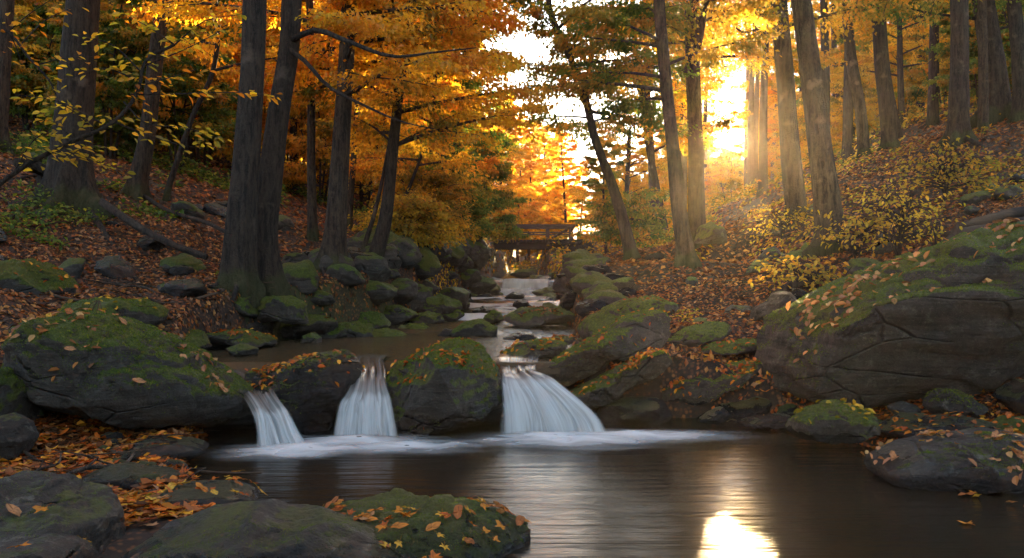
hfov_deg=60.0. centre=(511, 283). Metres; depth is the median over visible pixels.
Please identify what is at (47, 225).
fallen stick
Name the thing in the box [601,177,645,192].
understory tree
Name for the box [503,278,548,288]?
waterfall
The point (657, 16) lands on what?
forest tree
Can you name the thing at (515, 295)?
stone
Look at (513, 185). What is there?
woodland tree
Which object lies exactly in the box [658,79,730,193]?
woodland tree
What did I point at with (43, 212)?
stone
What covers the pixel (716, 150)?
woodland tree
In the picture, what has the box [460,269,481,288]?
rock
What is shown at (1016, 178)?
stone
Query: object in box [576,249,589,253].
cobble
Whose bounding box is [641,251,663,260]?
stone
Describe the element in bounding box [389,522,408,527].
fallen leaf
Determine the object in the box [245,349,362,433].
ledge rock
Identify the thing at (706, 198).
understory tree
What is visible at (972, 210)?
stone
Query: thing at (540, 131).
woodland tree
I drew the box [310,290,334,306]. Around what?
cobble
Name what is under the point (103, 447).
cobble
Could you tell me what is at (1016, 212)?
fallen log
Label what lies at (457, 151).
understory tree
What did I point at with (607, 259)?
cobble
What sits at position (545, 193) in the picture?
woodland tree
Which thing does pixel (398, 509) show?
fallen leaf
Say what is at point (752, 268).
stone
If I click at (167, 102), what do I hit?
understory tree
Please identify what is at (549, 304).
cobble
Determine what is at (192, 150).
woodland tree
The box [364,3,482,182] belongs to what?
woodland tree
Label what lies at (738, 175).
understory tree
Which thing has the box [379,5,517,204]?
forest tree
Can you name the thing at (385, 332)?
rock
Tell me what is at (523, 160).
woodland tree
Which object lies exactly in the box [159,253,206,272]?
stone
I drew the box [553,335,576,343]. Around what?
stone
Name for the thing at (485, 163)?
forest tree
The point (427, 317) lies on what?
rock
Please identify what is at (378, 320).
rock
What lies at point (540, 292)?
stone
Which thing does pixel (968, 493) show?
fallen leaf
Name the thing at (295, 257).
bank stone
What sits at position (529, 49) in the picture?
sky
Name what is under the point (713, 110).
woodland tree
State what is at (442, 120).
forest tree
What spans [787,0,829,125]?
woodland tree
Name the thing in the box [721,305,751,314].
stone
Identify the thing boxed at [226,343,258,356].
stone
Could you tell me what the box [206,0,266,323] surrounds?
forest tree
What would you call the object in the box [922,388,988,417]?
stone
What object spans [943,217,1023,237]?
fallen log
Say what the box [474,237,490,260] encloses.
bank stone
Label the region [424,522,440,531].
fallen leaf
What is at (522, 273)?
stone
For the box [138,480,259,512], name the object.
stone slab
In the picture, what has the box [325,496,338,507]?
fallen leaf
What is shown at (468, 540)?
fallen leaf
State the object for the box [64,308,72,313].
fallen leaf
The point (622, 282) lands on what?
cobble
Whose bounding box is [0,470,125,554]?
boulder
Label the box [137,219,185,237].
fallen stick
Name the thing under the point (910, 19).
woodland tree
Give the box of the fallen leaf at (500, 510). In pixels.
[496,508,504,513]
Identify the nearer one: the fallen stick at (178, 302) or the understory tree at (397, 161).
the fallen stick at (178, 302)
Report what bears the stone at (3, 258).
on the ground
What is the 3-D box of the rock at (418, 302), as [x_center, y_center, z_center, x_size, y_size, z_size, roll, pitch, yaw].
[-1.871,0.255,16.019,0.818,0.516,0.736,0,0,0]
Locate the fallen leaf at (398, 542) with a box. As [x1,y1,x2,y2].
[394,538,401,547]
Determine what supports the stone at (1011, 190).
on the ground
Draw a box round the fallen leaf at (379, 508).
[367,507,382,511]
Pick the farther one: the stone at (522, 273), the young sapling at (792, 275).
the stone at (522, 273)
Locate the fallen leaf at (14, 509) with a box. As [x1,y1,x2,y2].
[6,503,21,515]
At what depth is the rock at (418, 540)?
4.08 m
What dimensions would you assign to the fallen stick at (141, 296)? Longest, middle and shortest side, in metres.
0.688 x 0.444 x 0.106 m
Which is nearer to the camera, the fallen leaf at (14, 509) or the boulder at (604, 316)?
the fallen leaf at (14, 509)
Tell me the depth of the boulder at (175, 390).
6.44 m
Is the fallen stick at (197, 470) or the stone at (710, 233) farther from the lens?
the stone at (710, 233)
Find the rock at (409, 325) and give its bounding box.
[398,322,428,328]
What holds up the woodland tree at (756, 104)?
on the ground
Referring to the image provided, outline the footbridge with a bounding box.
[487,224,576,249]
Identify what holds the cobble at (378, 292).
on the ground
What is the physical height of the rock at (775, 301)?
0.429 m
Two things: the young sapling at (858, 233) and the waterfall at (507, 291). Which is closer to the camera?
the young sapling at (858, 233)
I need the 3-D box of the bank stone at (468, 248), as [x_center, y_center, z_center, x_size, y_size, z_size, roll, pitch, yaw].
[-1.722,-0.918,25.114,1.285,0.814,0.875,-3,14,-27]
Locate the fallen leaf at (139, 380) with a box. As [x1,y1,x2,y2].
[132,378,146,382]
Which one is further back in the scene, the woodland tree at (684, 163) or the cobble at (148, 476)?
the woodland tree at (684, 163)
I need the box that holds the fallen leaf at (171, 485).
[165,482,176,490]
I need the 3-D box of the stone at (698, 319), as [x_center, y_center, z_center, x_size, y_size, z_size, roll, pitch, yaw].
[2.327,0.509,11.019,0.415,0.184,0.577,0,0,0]
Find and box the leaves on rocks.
[0,217,1023,484]
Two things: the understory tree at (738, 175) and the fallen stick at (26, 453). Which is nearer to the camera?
the fallen stick at (26, 453)
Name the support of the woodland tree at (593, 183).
on the ground
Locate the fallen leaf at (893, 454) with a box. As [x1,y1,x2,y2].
[889,451,896,457]
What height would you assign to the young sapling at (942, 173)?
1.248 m
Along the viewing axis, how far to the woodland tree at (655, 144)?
109.14 m
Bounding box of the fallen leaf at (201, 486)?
[196,482,207,491]
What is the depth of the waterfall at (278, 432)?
6.90 m
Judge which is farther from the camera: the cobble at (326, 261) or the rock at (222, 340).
the cobble at (326, 261)
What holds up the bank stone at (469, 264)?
on the ground
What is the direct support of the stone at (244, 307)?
on the stone at (263, 327)
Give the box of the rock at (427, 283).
[423,279,439,293]
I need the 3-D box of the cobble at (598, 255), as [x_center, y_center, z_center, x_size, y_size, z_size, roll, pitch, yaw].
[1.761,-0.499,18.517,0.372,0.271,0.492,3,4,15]
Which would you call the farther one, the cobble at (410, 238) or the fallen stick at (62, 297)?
the cobble at (410, 238)
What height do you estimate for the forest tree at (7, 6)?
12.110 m
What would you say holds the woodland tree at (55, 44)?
on the ground
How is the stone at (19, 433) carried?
on the ground
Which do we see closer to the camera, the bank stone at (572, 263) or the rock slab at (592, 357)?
the rock slab at (592, 357)
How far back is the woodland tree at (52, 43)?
23.00 m
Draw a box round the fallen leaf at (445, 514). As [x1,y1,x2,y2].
[439,512,455,517]
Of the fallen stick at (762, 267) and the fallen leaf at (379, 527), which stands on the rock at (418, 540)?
the fallen leaf at (379, 527)
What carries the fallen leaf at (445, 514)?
on the rock at (418, 540)
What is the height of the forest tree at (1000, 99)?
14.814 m
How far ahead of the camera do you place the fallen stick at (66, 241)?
11.92 m
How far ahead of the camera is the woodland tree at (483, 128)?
36.37 m
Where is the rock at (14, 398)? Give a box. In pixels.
[0,367,43,420]
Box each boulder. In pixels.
[0,309,256,429]
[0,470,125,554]
[0,533,101,557]
[121,499,418,557]
[385,336,504,435]
[576,295,678,339]
[755,220,1023,408]
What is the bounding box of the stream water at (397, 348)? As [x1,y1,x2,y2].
[206,274,581,373]
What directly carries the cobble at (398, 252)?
on the ground
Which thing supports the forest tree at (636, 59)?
on the ground
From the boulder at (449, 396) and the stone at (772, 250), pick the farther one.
the stone at (772, 250)
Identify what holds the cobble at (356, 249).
on the ground
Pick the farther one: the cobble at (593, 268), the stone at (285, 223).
the stone at (285, 223)
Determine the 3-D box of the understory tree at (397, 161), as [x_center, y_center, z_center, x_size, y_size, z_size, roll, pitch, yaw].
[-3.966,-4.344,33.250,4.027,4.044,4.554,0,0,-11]
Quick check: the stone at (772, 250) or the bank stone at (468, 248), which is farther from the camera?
the bank stone at (468, 248)
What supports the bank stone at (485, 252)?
on the ground
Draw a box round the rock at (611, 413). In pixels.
[594,396,672,425]
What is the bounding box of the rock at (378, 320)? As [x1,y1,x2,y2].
[358,311,390,328]
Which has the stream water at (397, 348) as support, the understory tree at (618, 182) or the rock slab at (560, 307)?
the rock slab at (560, 307)
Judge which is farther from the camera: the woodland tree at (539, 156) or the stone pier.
the woodland tree at (539, 156)
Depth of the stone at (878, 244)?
12.74 m
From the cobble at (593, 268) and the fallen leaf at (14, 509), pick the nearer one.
the fallen leaf at (14, 509)
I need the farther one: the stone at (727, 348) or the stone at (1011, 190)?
the stone at (1011, 190)
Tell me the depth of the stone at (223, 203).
16.50 m
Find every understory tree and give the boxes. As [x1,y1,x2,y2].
[9,0,62,132]
[10,0,56,99]
[31,13,114,113]
[39,0,196,157]
[95,5,209,115]
[96,0,241,171]
[139,3,272,165]
[211,64,323,164]
[261,79,384,204]
[303,93,428,210]
[372,126,443,194]
[397,103,479,193]
[485,207,516,239]
[514,212,538,261]
[535,216,569,253]
[582,187,622,226]
[592,184,647,247]
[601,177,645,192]
[629,167,673,237]
[659,169,713,211]
[687,160,722,206]
[707,160,758,201]
[713,169,743,198]
[767,110,808,175]
[773,89,855,159]
[830,50,879,141]
[863,34,947,121]
[894,2,998,108]
[922,0,1011,105]
[948,0,1023,89]
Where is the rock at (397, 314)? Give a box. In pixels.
[384,304,419,324]
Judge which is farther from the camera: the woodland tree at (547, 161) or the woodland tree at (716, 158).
the woodland tree at (716, 158)
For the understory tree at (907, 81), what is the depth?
38.97 m
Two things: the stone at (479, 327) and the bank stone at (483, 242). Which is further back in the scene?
the bank stone at (483, 242)
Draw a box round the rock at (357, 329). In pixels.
[337,321,374,336]
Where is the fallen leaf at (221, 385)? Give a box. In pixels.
[219,383,227,391]
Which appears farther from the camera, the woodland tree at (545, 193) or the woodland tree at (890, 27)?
the woodland tree at (545, 193)
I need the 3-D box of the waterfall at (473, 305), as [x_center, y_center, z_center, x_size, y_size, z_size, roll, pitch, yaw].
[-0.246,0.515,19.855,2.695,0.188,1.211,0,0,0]
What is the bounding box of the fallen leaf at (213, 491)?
[210,489,217,494]
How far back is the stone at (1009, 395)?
6.92 m
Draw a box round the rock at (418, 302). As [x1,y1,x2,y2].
[410,284,430,311]
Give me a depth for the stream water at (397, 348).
10.80 m
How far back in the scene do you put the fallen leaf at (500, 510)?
4.30 m
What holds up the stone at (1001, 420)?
on the ground
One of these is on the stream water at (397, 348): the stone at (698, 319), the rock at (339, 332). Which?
the rock at (339, 332)
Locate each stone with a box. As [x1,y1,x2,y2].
[0,228,7,241]
[0,255,8,260]
[0,413,39,460]
[31,150,47,164]
[35,209,51,217]
[44,429,59,439]
[58,257,85,278]
[82,462,191,490]
[94,255,136,281]
[103,221,120,226]
[117,436,208,461]
[135,230,166,250]
[157,283,164,289]
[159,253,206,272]
[159,278,206,298]
[162,265,194,276]
[170,201,205,223]
[183,329,211,348]
[193,204,203,210]
[203,203,226,216]
[213,201,227,206]
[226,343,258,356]
[234,296,257,317]
[247,321,273,333]
[257,295,308,324]
[278,215,294,230]
[281,252,308,262]
[282,260,318,294]
[300,332,321,342]
[326,264,364,286]
[347,237,371,247]
[352,225,408,236]
[354,255,391,281]
[355,228,393,237]
[364,246,401,269]
[364,252,378,255]
[369,231,401,243]
[387,238,421,269]
[414,246,440,280]
[436,246,446,259]
[437,328,452,335]
[449,240,467,266]
[449,244,465,265]
[451,318,497,335]
[458,237,472,256]
[458,257,473,271]
[467,240,479,263]
[472,306,496,313]
[473,242,489,268]
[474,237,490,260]
[483,310,503,322]
[503,332,536,339]
[504,292,524,300]
[510,269,537,277]
[512,299,530,308]
[532,287,555,295]
[552,273,570,293]
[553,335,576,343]
[562,251,590,261]
[563,260,572,268]
[564,266,586,290]
[568,260,580,265]
[570,274,601,296]
[573,260,594,267]
[583,281,617,297]
[586,253,596,257]
[589,283,602,294]
[618,400,659,422]
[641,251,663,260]
[667,321,731,347]
[685,276,697,285]
[692,317,706,324]
[694,222,726,243]
[697,406,729,424]
[701,338,756,354]
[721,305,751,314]
[737,413,791,429]
[746,259,769,272]
[758,246,784,260]
[782,250,802,261]
[789,288,807,299]
[801,242,809,249]
[806,204,813,216]
[844,257,880,275]
[871,242,897,258]
[874,234,903,246]
[878,412,996,438]
[887,401,920,414]
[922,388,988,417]
[959,190,990,205]
[963,206,981,215]
[981,184,1000,191]
[991,415,1023,434]
[992,378,1023,414]
[994,185,1023,200]
[1009,174,1023,182]
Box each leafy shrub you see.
[347,188,466,254]
[356,152,485,242]
[432,151,509,243]
[456,129,532,243]
[572,186,674,248]
[585,195,648,246]
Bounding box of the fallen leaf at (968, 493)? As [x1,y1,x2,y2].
[958,492,974,494]
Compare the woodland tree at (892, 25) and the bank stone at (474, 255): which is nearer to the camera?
the bank stone at (474, 255)
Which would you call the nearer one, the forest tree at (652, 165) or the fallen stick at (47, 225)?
the fallen stick at (47, 225)
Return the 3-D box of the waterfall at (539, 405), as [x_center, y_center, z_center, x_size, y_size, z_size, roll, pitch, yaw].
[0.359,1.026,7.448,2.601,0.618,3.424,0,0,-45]
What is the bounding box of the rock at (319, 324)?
[280,314,337,338]
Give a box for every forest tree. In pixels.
[0,0,16,156]
[8,0,145,250]
[114,0,529,284]
[118,1,169,202]
[157,0,336,201]
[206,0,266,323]
[227,0,452,241]
[257,0,475,340]
[263,0,496,249]
[267,0,558,257]
[313,0,504,229]
[328,0,513,195]
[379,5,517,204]
[496,0,715,260]
[515,0,793,269]
[544,0,751,230]
[554,0,745,239]
[563,125,687,224]
[574,0,847,248]
[665,0,916,226]
[709,0,981,260]
[720,0,923,159]
[846,0,1023,128]
[871,6,926,150]
[934,0,1023,150]
[976,0,989,132]
[1006,0,1023,122]
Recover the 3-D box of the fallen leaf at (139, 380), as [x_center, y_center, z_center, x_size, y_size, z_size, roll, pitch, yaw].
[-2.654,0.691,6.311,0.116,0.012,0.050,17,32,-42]
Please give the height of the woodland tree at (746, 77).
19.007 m
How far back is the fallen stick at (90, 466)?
5.29 m
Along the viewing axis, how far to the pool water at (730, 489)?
5.35 m
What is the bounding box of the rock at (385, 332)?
[373,327,406,336]
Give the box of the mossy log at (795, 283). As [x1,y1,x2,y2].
[769,267,832,295]
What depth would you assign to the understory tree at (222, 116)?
19.67 m
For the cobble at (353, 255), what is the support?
on the ground
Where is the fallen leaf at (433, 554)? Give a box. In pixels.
[428,549,442,557]
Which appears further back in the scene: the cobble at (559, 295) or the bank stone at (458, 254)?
the bank stone at (458, 254)
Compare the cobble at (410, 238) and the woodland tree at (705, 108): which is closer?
the cobble at (410, 238)
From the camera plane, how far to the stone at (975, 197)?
13.39 m
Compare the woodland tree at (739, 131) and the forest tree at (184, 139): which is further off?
the woodland tree at (739, 131)
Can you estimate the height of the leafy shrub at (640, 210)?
1.689 m
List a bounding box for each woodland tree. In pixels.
[14,0,179,137]
[16,0,107,119]
[34,0,126,72]
[104,0,265,161]
[169,0,323,113]
[209,0,366,194]
[236,8,427,173]
[304,44,450,200]
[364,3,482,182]
[413,18,515,180]
[455,43,530,229]
[489,100,542,223]
[493,104,553,238]
[504,141,554,264]
[506,126,538,255]
[508,134,559,263]
[515,123,573,218]
[527,125,576,239]
[530,131,587,237]
[531,122,577,221]
[531,123,588,220]
[561,160,592,231]
[567,135,642,253]
[567,181,592,232]
[584,157,615,217]
[602,144,632,183]
[620,140,664,190]
[621,158,641,177]
[641,0,732,205]
[641,147,667,176]
[654,101,715,155]
[654,116,687,186]
[657,99,723,203]
[658,2,733,118]
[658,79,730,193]
[674,1,744,205]
[677,49,731,130]
[707,136,730,170]
[708,155,723,186]
[709,1,775,195]
[712,5,793,193]
[715,6,794,187]
[715,7,795,198]
[716,143,743,187]
[722,27,798,162]
[722,150,742,171]
[729,45,795,181]
[737,24,798,182]
[758,86,797,179]
[759,0,840,118]
[769,0,819,141]
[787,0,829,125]
[792,0,915,109]
[813,0,870,145]
[830,0,976,125]
[837,5,928,79]
[840,1,853,165]
[864,14,943,104]
[887,1,940,108]
[916,9,924,111]
[925,0,939,127]
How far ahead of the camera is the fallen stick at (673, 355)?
8.36 m
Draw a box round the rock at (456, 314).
[442,309,464,320]
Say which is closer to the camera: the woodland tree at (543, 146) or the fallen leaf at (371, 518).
the fallen leaf at (371, 518)
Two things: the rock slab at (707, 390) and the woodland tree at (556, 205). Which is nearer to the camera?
the rock slab at (707, 390)
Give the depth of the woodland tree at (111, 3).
21.68 m
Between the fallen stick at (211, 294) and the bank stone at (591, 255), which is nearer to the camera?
the fallen stick at (211, 294)
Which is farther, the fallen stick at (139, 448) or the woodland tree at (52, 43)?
the woodland tree at (52, 43)
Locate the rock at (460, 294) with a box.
[439,286,469,307]
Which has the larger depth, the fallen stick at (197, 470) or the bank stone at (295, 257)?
the bank stone at (295, 257)
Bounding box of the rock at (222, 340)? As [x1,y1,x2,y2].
[206,328,276,348]
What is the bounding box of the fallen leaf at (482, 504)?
[480,499,488,508]
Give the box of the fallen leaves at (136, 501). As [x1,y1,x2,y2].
[0,89,1023,542]
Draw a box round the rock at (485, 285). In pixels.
[469,275,496,294]
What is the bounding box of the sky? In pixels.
[459,0,831,237]
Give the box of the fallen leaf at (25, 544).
[8,541,29,547]
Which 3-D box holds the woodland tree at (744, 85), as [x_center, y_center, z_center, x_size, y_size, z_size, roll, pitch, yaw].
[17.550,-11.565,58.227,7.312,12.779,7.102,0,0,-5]
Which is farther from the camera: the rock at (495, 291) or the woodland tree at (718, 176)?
the woodland tree at (718, 176)
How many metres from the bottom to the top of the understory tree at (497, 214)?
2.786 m
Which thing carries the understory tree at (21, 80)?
on the ground
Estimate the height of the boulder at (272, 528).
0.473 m
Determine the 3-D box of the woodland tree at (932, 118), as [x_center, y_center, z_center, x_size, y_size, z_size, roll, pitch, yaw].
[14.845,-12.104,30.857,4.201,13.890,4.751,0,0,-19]
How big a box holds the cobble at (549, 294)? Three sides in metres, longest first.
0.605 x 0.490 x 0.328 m
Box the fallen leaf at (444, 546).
[440,541,449,549]
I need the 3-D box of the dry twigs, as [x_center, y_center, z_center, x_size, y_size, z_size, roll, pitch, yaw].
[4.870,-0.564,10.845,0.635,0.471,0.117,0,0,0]
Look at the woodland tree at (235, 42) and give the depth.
24.93 m
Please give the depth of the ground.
13.11 m
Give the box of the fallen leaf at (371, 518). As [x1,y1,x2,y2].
[365,515,376,521]
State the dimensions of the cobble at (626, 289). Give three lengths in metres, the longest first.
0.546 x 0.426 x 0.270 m
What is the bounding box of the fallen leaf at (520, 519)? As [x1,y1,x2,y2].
[516,515,524,524]
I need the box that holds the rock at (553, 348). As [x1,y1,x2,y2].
[502,338,567,357]
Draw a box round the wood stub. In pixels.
[940,222,959,241]
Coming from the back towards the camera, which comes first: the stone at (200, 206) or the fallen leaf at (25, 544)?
the stone at (200, 206)
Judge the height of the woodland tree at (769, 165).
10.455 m
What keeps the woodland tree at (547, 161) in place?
on the ground
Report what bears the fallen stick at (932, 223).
on the ground
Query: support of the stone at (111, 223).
on the ground
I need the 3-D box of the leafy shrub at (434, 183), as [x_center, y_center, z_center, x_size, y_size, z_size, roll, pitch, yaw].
[-2.161,-1.930,20.936,3.062,2.488,2.983,0,0,0]
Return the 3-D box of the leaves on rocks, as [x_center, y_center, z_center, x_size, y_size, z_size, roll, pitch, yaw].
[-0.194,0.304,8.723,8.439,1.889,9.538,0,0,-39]
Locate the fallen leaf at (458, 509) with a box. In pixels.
[453,505,462,518]
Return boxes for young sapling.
[736,203,813,245]
[746,253,851,292]
[780,208,919,259]
[839,176,976,255]
[875,131,1017,201]
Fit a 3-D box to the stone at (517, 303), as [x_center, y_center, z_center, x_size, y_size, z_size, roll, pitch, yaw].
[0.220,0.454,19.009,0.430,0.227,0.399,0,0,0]
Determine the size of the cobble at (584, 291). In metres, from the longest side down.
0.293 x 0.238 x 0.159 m
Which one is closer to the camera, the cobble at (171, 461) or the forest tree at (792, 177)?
the cobble at (171, 461)
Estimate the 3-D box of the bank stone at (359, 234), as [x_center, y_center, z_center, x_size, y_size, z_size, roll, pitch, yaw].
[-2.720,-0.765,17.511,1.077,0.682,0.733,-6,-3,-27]
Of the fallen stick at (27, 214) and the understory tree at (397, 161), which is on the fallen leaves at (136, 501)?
the fallen stick at (27, 214)
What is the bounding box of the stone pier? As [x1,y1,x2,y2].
[561,239,593,252]
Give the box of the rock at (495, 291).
[488,285,500,295]
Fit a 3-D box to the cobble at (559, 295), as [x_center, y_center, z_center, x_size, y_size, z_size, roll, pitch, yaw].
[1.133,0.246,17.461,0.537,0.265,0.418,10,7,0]
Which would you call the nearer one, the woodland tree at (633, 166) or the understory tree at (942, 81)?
the understory tree at (942, 81)
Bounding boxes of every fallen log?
[98,198,208,259]
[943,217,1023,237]
[955,206,1023,227]
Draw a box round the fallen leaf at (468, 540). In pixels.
[464,537,474,543]
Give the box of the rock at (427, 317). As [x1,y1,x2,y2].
[409,311,444,323]
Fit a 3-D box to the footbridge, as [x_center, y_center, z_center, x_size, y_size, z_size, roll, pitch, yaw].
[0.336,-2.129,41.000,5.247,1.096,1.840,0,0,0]
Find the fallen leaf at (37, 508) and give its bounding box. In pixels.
[32,503,50,512]
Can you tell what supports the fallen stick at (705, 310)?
on the ground
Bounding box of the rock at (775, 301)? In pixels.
[750,291,796,320]
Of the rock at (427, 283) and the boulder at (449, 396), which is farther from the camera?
the rock at (427, 283)
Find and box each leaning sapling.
[0,0,99,108]
[0,9,282,186]
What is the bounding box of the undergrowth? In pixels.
[0,81,1023,323]
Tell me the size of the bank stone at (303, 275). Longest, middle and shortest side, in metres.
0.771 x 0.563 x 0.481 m
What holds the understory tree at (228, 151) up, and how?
on the ground
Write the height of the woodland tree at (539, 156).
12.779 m
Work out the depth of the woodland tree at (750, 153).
45.98 m
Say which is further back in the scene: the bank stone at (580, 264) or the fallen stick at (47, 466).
the bank stone at (580, 264)
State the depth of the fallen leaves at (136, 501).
12.54 m
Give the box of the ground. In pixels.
[0,90,1023,557]
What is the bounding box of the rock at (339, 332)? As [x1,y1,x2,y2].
[319,326,346,337]
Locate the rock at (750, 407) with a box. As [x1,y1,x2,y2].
[697,396,771,420]
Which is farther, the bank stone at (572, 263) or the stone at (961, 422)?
the bank stone at (572, 263)
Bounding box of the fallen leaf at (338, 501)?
[334,499,343,504]
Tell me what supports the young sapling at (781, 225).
on the ground
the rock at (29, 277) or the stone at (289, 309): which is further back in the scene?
the stone at (289, 309)
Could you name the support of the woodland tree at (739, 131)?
on the ground
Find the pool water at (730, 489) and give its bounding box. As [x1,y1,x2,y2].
[186,418,1023,557]
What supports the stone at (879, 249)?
on the ground
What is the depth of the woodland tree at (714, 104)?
65.44 m
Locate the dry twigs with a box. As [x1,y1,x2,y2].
[886,218,936,254]
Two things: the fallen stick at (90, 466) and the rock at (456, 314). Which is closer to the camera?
the fallen stick at (90, 466)
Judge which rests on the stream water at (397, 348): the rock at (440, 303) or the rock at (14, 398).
the rock at (440, 303)
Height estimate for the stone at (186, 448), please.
0.172 m
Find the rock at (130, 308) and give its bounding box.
[58,296,168,326]
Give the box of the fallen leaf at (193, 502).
[185,499,197,505]
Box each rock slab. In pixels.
[546,309,671,386]
[555,305,570,310]
[569,349,671,408]
[662,358,761,405]
[785,399,880,443]
[863,427,1023,493]
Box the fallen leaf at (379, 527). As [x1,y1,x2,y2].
[376,523,386,530]
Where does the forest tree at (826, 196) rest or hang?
on the ground
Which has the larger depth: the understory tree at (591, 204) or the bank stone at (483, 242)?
the understory tree at (591, 204)
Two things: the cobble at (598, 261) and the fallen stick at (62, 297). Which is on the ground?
the cobble at (598, 261)
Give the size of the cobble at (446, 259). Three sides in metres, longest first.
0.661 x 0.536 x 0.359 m
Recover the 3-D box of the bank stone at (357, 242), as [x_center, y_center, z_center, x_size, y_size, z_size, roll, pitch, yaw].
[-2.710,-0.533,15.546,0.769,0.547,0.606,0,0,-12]
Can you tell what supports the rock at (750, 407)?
on the ground
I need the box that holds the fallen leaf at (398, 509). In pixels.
[394,506,409,512]
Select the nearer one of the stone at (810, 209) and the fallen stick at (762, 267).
the fallen stick at (762, 267)
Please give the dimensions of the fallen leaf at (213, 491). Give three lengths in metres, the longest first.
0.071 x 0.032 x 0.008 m
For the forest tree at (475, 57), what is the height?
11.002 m
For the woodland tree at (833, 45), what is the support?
on the ground
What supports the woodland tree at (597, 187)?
on the ground
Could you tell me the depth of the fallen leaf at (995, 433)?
5.62 m
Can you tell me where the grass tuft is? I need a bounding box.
[88,300,101,310]
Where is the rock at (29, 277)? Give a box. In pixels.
[0,257,81,294]
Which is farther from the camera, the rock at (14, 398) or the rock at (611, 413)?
the rock at (611, 413)
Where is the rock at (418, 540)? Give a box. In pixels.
[324,488,530,557]
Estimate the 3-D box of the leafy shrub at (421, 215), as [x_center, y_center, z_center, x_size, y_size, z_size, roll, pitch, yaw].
[-2.151,-1.240,17.951,2.509,1.329,2.333,0,0,0]
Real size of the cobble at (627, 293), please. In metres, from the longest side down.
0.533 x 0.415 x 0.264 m
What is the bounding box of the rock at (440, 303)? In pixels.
[420,293,462,314]
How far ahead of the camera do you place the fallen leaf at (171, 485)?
4.79 m
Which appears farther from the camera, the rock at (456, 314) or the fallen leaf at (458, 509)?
the rock at (456, 314)
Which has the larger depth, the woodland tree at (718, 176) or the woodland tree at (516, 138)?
the woodland tree at (718, 176)
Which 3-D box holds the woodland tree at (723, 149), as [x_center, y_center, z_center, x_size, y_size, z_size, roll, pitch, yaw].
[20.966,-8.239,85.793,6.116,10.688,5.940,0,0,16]
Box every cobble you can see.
[95,445,112,454]
[100,432,122,442]
[104,438,120,446]
[112,458,125,463]
[135,474,164,487]
[138,461,156,465]
[163,459,188,468]
[308,248,354,268]
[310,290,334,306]
[347,247,365,252]
[348,251,372,260]
[366,280,397,304]
[387,244,399,260]
[389,269,400,278]
[391,278,417,303]
[399,235,418,246]
[439,254,451,264]
[448,271,457,279]
[476,293,491,296]
[538,276,550,279]
[539,298,553,300]
[542,302,556,307]
[543,292,555,296]
[556,292,563,299]
[559,290,576,308]
[565,281,572,290]
[575,299,608,317]
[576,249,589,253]
[581,265,605,272]
[581,287,589,295]
[583,289,627,303]
[585,258,605,264]
[585,271,611,281]
[593,253,603,257]
[596,265,611,274]
[600,257,610,261]
[604,273,626,279]
[610,277,636,289]
[618,289,637,296]
[621,287,639,293]
[776,411,795,415]
[777,403,796,412]
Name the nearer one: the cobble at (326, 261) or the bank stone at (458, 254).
the cobble at (326, 261)
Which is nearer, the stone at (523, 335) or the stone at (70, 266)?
the stone at (70, 266)
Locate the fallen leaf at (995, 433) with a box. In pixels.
[992,430,998,437]
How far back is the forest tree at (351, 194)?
19.96 m
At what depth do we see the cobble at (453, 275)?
22.58 m
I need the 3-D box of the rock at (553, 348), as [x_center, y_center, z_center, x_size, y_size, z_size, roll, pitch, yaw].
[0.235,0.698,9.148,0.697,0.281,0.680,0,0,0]
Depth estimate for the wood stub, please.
11.07 m
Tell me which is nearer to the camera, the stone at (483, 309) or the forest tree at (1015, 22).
the stone at (483, 309)
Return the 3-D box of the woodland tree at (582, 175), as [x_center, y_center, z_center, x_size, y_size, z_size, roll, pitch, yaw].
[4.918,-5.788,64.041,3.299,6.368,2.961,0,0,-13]
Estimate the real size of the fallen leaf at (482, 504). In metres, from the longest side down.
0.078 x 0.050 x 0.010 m
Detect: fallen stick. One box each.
[1,208,64,218]
[4,450,74,470]
[9,220,76,228]
[22,449,38,461]
[33,238,85,242]
[49,292,148,306]
[51,448,154,474]
[84,277,158,294]
[89,277,156,288]
[97,281,152,285]
[104,286,164,304]
[107,449,261,475]
[118,432,203,449]
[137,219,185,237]
[156,297,196,302]
[197,281,274,299]
[625,349,685,391]
[685,308,723,311]
[744,261,779,282]
[911,216,952,230]
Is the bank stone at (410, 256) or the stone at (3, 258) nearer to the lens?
the stone at (3, 258)
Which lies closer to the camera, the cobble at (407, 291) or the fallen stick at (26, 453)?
the fallen stick at (26, 453)
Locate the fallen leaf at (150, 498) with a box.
[145,496,156,500]
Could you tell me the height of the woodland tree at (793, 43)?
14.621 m
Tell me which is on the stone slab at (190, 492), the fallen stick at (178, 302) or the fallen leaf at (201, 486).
the fallen leaf at (201, 486)
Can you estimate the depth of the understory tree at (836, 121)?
35.38 m
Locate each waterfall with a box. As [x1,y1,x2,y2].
[234,370,308,455]
[282,355,447,453]
[459,313,506,320]
[469,302,554,307]
[471,297,545,299]
[499,353,687,443]
[500,288,529,294]
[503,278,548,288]
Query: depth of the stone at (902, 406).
7.05 m
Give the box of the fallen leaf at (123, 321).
[118,317,126,324]
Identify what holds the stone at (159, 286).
on the ground
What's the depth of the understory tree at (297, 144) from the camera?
23.42 m
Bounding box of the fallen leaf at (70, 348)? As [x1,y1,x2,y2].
[64,346,75,350]
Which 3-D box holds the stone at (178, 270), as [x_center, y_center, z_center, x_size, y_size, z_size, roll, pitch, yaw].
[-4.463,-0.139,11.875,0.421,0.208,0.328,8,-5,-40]
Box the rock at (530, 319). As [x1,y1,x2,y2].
[503,306,574,327]
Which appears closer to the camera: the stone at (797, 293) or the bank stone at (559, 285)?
the stone at (797, 293)
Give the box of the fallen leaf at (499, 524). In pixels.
[496,520,505,529]
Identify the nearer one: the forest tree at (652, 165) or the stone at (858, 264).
the stone at (858, 264)
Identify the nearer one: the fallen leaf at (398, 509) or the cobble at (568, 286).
the fallen leaf at (398, 509)

